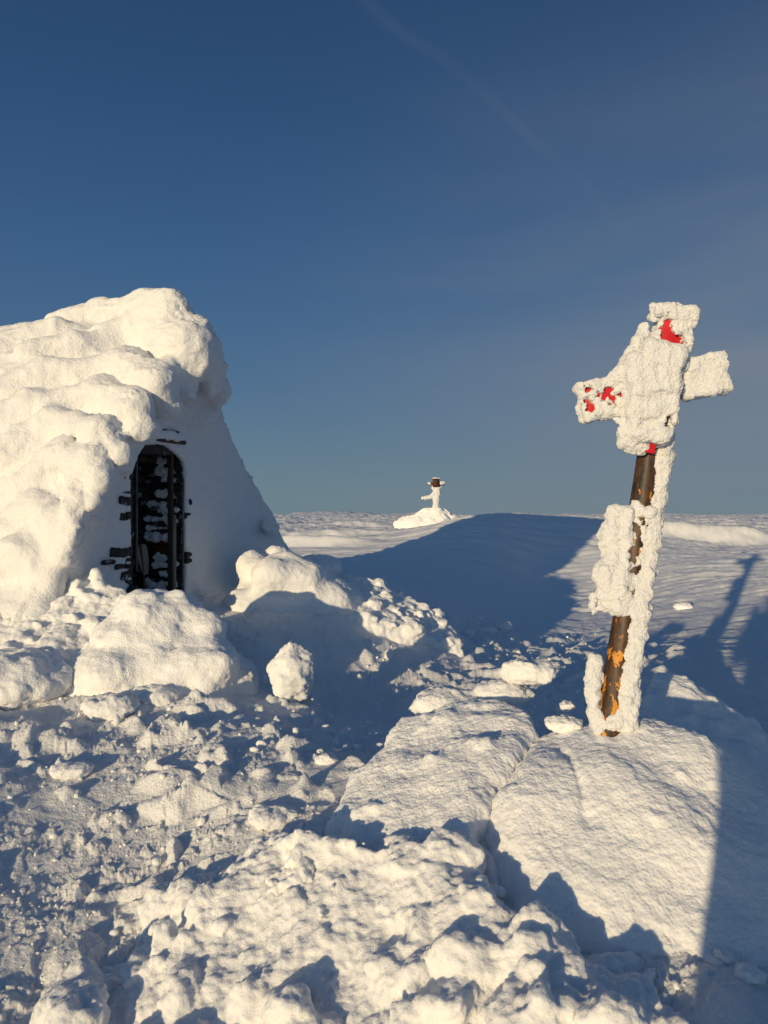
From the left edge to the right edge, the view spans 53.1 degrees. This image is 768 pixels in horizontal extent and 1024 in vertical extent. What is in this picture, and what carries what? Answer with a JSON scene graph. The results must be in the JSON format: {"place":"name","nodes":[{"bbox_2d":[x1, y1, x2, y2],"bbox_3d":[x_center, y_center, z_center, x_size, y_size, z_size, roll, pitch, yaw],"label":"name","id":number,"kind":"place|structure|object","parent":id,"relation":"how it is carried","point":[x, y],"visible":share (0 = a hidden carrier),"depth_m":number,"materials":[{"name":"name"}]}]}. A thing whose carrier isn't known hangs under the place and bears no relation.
{"place":"outdoors","nodes":[
{"label":"outdoors","id":0,"kind":"place"},
{"bbox_2d":[0,510,767,1023],"bbox_3d":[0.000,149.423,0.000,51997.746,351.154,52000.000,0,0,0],"label":"snow ground","id":1,"kind":"structure","parent":0,"point":[528,574],"depth_m":5.82,"materials":[{"name":"white snow"}]},
{"bbox_2d":[0,647,72,709],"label":"snow heap","id":2,"kind":"object","parent":1,"relation":"on","point":[30,676],"visible":0.94,"depth_m":5.80,"materials":[{"name":"white snow"}]},
{"bbox_2d":[0,568,127,696],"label":"snow bank","id":3,"kind":"structure","parent":1,"relation":"on","point":[79,610],"depth_m":6.83,"materials":[{"name":"white snow"}]},
{"bbox_2d":[49,761,94,779],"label":"snow chunk","id":4,"kind":"object","parent":1,"relation":"on","point":[67,770],"visible":0.99,"depth_m":4.67,"materials":[{"name":"white snow"}]},
{"bbox_2d":[80,692,139,721],"bbox_3d":[-2.013,1.461,5.665,0.409,0.256,0.349,0,0,0],"label":"snow chunk","id":5,"kind":"object","parent":1,"relation":"on","point":[104,706],"visible":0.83,"depth_m":5.54,"materials":[{"name":"white snow"}]},
{"bbox_2d":[138,544,148,588],"bbox_3d":[-2.699,0.628,8.551,0.042,0.552,0.195,0,0,22],"label":"snow shovel","id":6,"kind":"object","parent":1,"relation":"on","point":[143,558],"visible":0.93,"depth_m":8.58,"materials":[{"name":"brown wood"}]},
{"bbox_2d":[0,288,288,630],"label":"snow covered hut","id":7,"kind":"object","parent":1,"relation":"on","point":[117,447],"visible":0.77,"depth_m":8.17,"materials":[{"name":"white snow"}]},
{"bbox_2d":[261,517,279,536],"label":"snow chunk","id":8,"kind":"object","parent":7,"relation":"on","point":[270,527],"visible":1,"depth_m":10.40,"materials":[{"name":"white snow"}]},
{"bbox_2d":[131,684,179,706],"bbox_3d":[-1.774,1.435,5.919,0.384,0.201,0.278,0,0,14],"label":"snow chunk","id":9,"kind":"object","parent":1,"relation":"on","point":[154,695],"visible":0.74,"depth_m":5.85,"materials":[{"name":"white snow"}]},
{"bbox_2d":[63,589,259,697],"bbox_3d":[-1.957,1.240,6.496,1.793,1.132,1.189,0,0,0],"label":"snow heap","id":10,"kind":"object","parent":1,"relation":"on","point":[178,641],"visible":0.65,"depth_m":6.24,"materials":[{"name":"white snow"}]},
{"bbox_2d":[243,668,256,679],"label":"snow chunk","id":11,"kind":"object","parent":1,"relation":"on","point":[251,673],"visible":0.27,"depth_m":6.45,"materials":[{"name":"white snow"}]},
{"bbox_2d":[248,803,298,830],"bbox_3d":[-0.572,1.590,4.004,0.254,0.110,0.201,0,0,-31],"label":"snow chunk","id":12,"kind":"object","parent":1,"relation":"on","point":[272,816],"visible":0.93,"depth_m":3.95,"materials":[{"name":"white snow"}]},
{"bbox_2d":[266,640,314,702],"bbox_3d":[-0.749,1.307,6.292,0.402,0.506,0.356,0,0,-34],"label":"snow chunk","id":13,"kind":"object","parent":1,"relation":"on","point":[290,668],"visible":0.98,"depth_m":6.18,"materials":[{"name":"white snow"}]},
{"bbox_2d":[223,545,366,615],"bbox_3d":[-0.989,1.005,9.273,1.868,1.182,1.637,0,0,0],"label":"snow drift","id":14,"kind":"object","parent":1,"relation":"on","point":[277,579],"visible":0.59,"depth_m":8.64,"materials":[{"name":"white snow"}]},
{"bbox_2d":[314,752,338,764],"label":"snow chunk","id":15,"kind":"object","parent":1,"relation":"on","point":[327,758],"visible":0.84,"depth_m":4.64,"materials":[{"name":"white snow"}]},
{"bbox_2d":[29,827,689,1023],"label":"snow pile","id":16,"kind":"object","parent":1,"relation":"on","point":[402,928],"visible":1,"depth_m":2.83,"materials":[{"name":"white snow"}]},
{"bbox_2d":[264,856,315,895],"bbox_3d":[-0.359,1.607,3.254,0.327,0.286,0.256,0,0,0],"label":"snow chunk","id":17,"kind":"object","parent":16,"relation":"on","point":[300,876],"visible":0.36,"depth_m":3.19,"materials":[{"name":"white snow"}]},
{"bbox_2d":[0,571,765,1023],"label":"snow crumbs","id":18,"kind":"object","parent":1,"relation":"on","point":[156,861],"visible":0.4,"depth_m":4.90,"materials":[{"name":"white snow"}]},
{"bbox_2d":[341,574,464,656],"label":"snow bank","id":19,"kind":"structure","parent":1,"relation":"on","point":[398,617],"depth_m":9.03,"materials":[{"name":"white snow"}]},
{"bbox_2d":[393,507,457,528],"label":"snow mound","id":20,"kind":"object","parent":1,"relation":"on","point":[426,516],"visible":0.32,"depth_m":43.98,"materials":[{"name":"white snow"}]},
{"bbox_2d":[421,477,444,507],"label":"snow-covered signpost","id":21,"kind":"object","parent":20,"relation":"on","point":[436,487],"visible":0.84,"depth_m":44.84,"materials":[{"name":"white snow"}]},
{"bbox_2d":[324,699,538,850],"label":"snow slab","id":22,"kind":"structure","parent":1,"relation":"on","point":[451,766],"depth_m":3.75,"materials":[{"name":"white snow"}]},
{"bbox_2d":[409,685,478,714],"bbox_3d":[0.371,1.176,4.736,0.358,0.196,0.398,0,0,40],"label":"snow chunk","id":23,"kind":"object","parent":22,"relation":"on","point":[431,698],"visible":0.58,"depth_m":4.66,"materials":[{"name":"white snow"}]},
{"bbox_2d":[462,628,475,636],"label":"snow chunk","id":24,"kind":"object","parent":1,"relation":"on","point":[469,632],"visible":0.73,"depth_m":10.28,"materials":[{"name":"white snow"}]},
{"bbox_2d":[480,626,497,633],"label":"snow chunk","id":25,"kind":"object","parent":1,"relation":"on","point":[494,630],"visible":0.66,"depth_m":11.03,"materials":[{"name":"white snow"}]},
{"bbox_2d":[473,679,534,706],"bbox_3d":[0.737,1.129,4.791,0.352,0.166,0.317,0,0,-23],"label":"snow chunk","id":26,"kind":"object","parent":1,"relation":"on","point":[517,695],"visible":0.83,"depth_m":4.70,"materials":[{"name":"white snow"}]},
{"bbox_2d":[499,658,555,684],"bbox_3d":[0.885,0.994,4.736,0.337,0.174,0.243,0,0,0],"label":"snow chunk","id":27,"kind":"object","parent":26,"relation":"on","point":[522,671],"visible":1,"depth_m":4.66,"materials":[{"name":"white snow"}]},
{"bbox_2d":[496,621,512,632],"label":"snow chunk","id":28,"kind":"object","parent":1,"relation":"on","point":[506,626],"visible":0.97,"depth_m":11.37,"materials":[{"name":"white snow"}]},
{"bbox_2d":[559,700,575,712],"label":"snow chunk","id":29,"kind":"object","parent":1,"relation":"on","point":[566,706],"visible":1,"depth_m":4.27,"materials":[{"name":"white snow"}]},
{"bbox_2d":[483,716,767,967],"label":"snow mound","id":30,"kind":"object","parent":1,"relation":"on","point":[647,835],"visible":0.69,"depth_m":3.13,"materials":[{"name":"white snow"}]},
{"bbox_2d":[544,714,582,733],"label":"snow chunk","id":31,"kind":"object","parent":30,"relation":"on","point":[561,724],"visible":0.94,"depth_m":3.97,"materials":[{"name":"white snow"}]},
{"bbox_2d":[572,302,733,736],"bbox_3d":[1.303,0.101,3.728,0.763,2.222,0.326,0,0,0],"label":"marker post","id":32,"kind":"object","parent":30,"relation":"on","point":[647,383],"visible":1,"depth_m":3.72,"materials":[{"name":"wood"}]},
{"bbox_2d":[663,935,670,943],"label":"snow chunk","id":33,"kind":"object","parent":1,"relation":"on","point":[667,940],"visible":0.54,"depth_m":2.78,"materials":[{"name":"white snow"}]},
{"bbox_2d":[673,602,692,609],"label":"snow chunk","id":34,"kind":"object","parent":1,"relation":"on","point":[682,605],"visible":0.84,"depth_m":14.06,"materials":[{"name":"white snow"}]},
{"bbox_2d":[639,672,767,752],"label":"snow ridge","id":35,"kind":"structure","parent":1,"relation":"on","point":[685,701],"depth_m":4.69,"materials":[{"name":"white snow"}]},
{"bbox_2d":[714,945,740,964],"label":"snow chunk","id":36,"kind":"object","parent":1,"relation":"on","point":[725,955],"visible":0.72,"depth_m":2.68,"materials":[{"name":"white snow"}]},
{"bbox_2d":[733,962,767,985],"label":"snow chunk","id":37,"kind":"object","parent":1,"relation":"on","point":[749,973],"visible":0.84,"depth_m":2.56,"materials":[{"name":"white snow"}]},
{"bbox_2d":[0,0,767,514],"label":"sky","id":38,"kind":"structure","parent":0,"point":[406,232],"materials":[{"name":"blue"}]}
]}

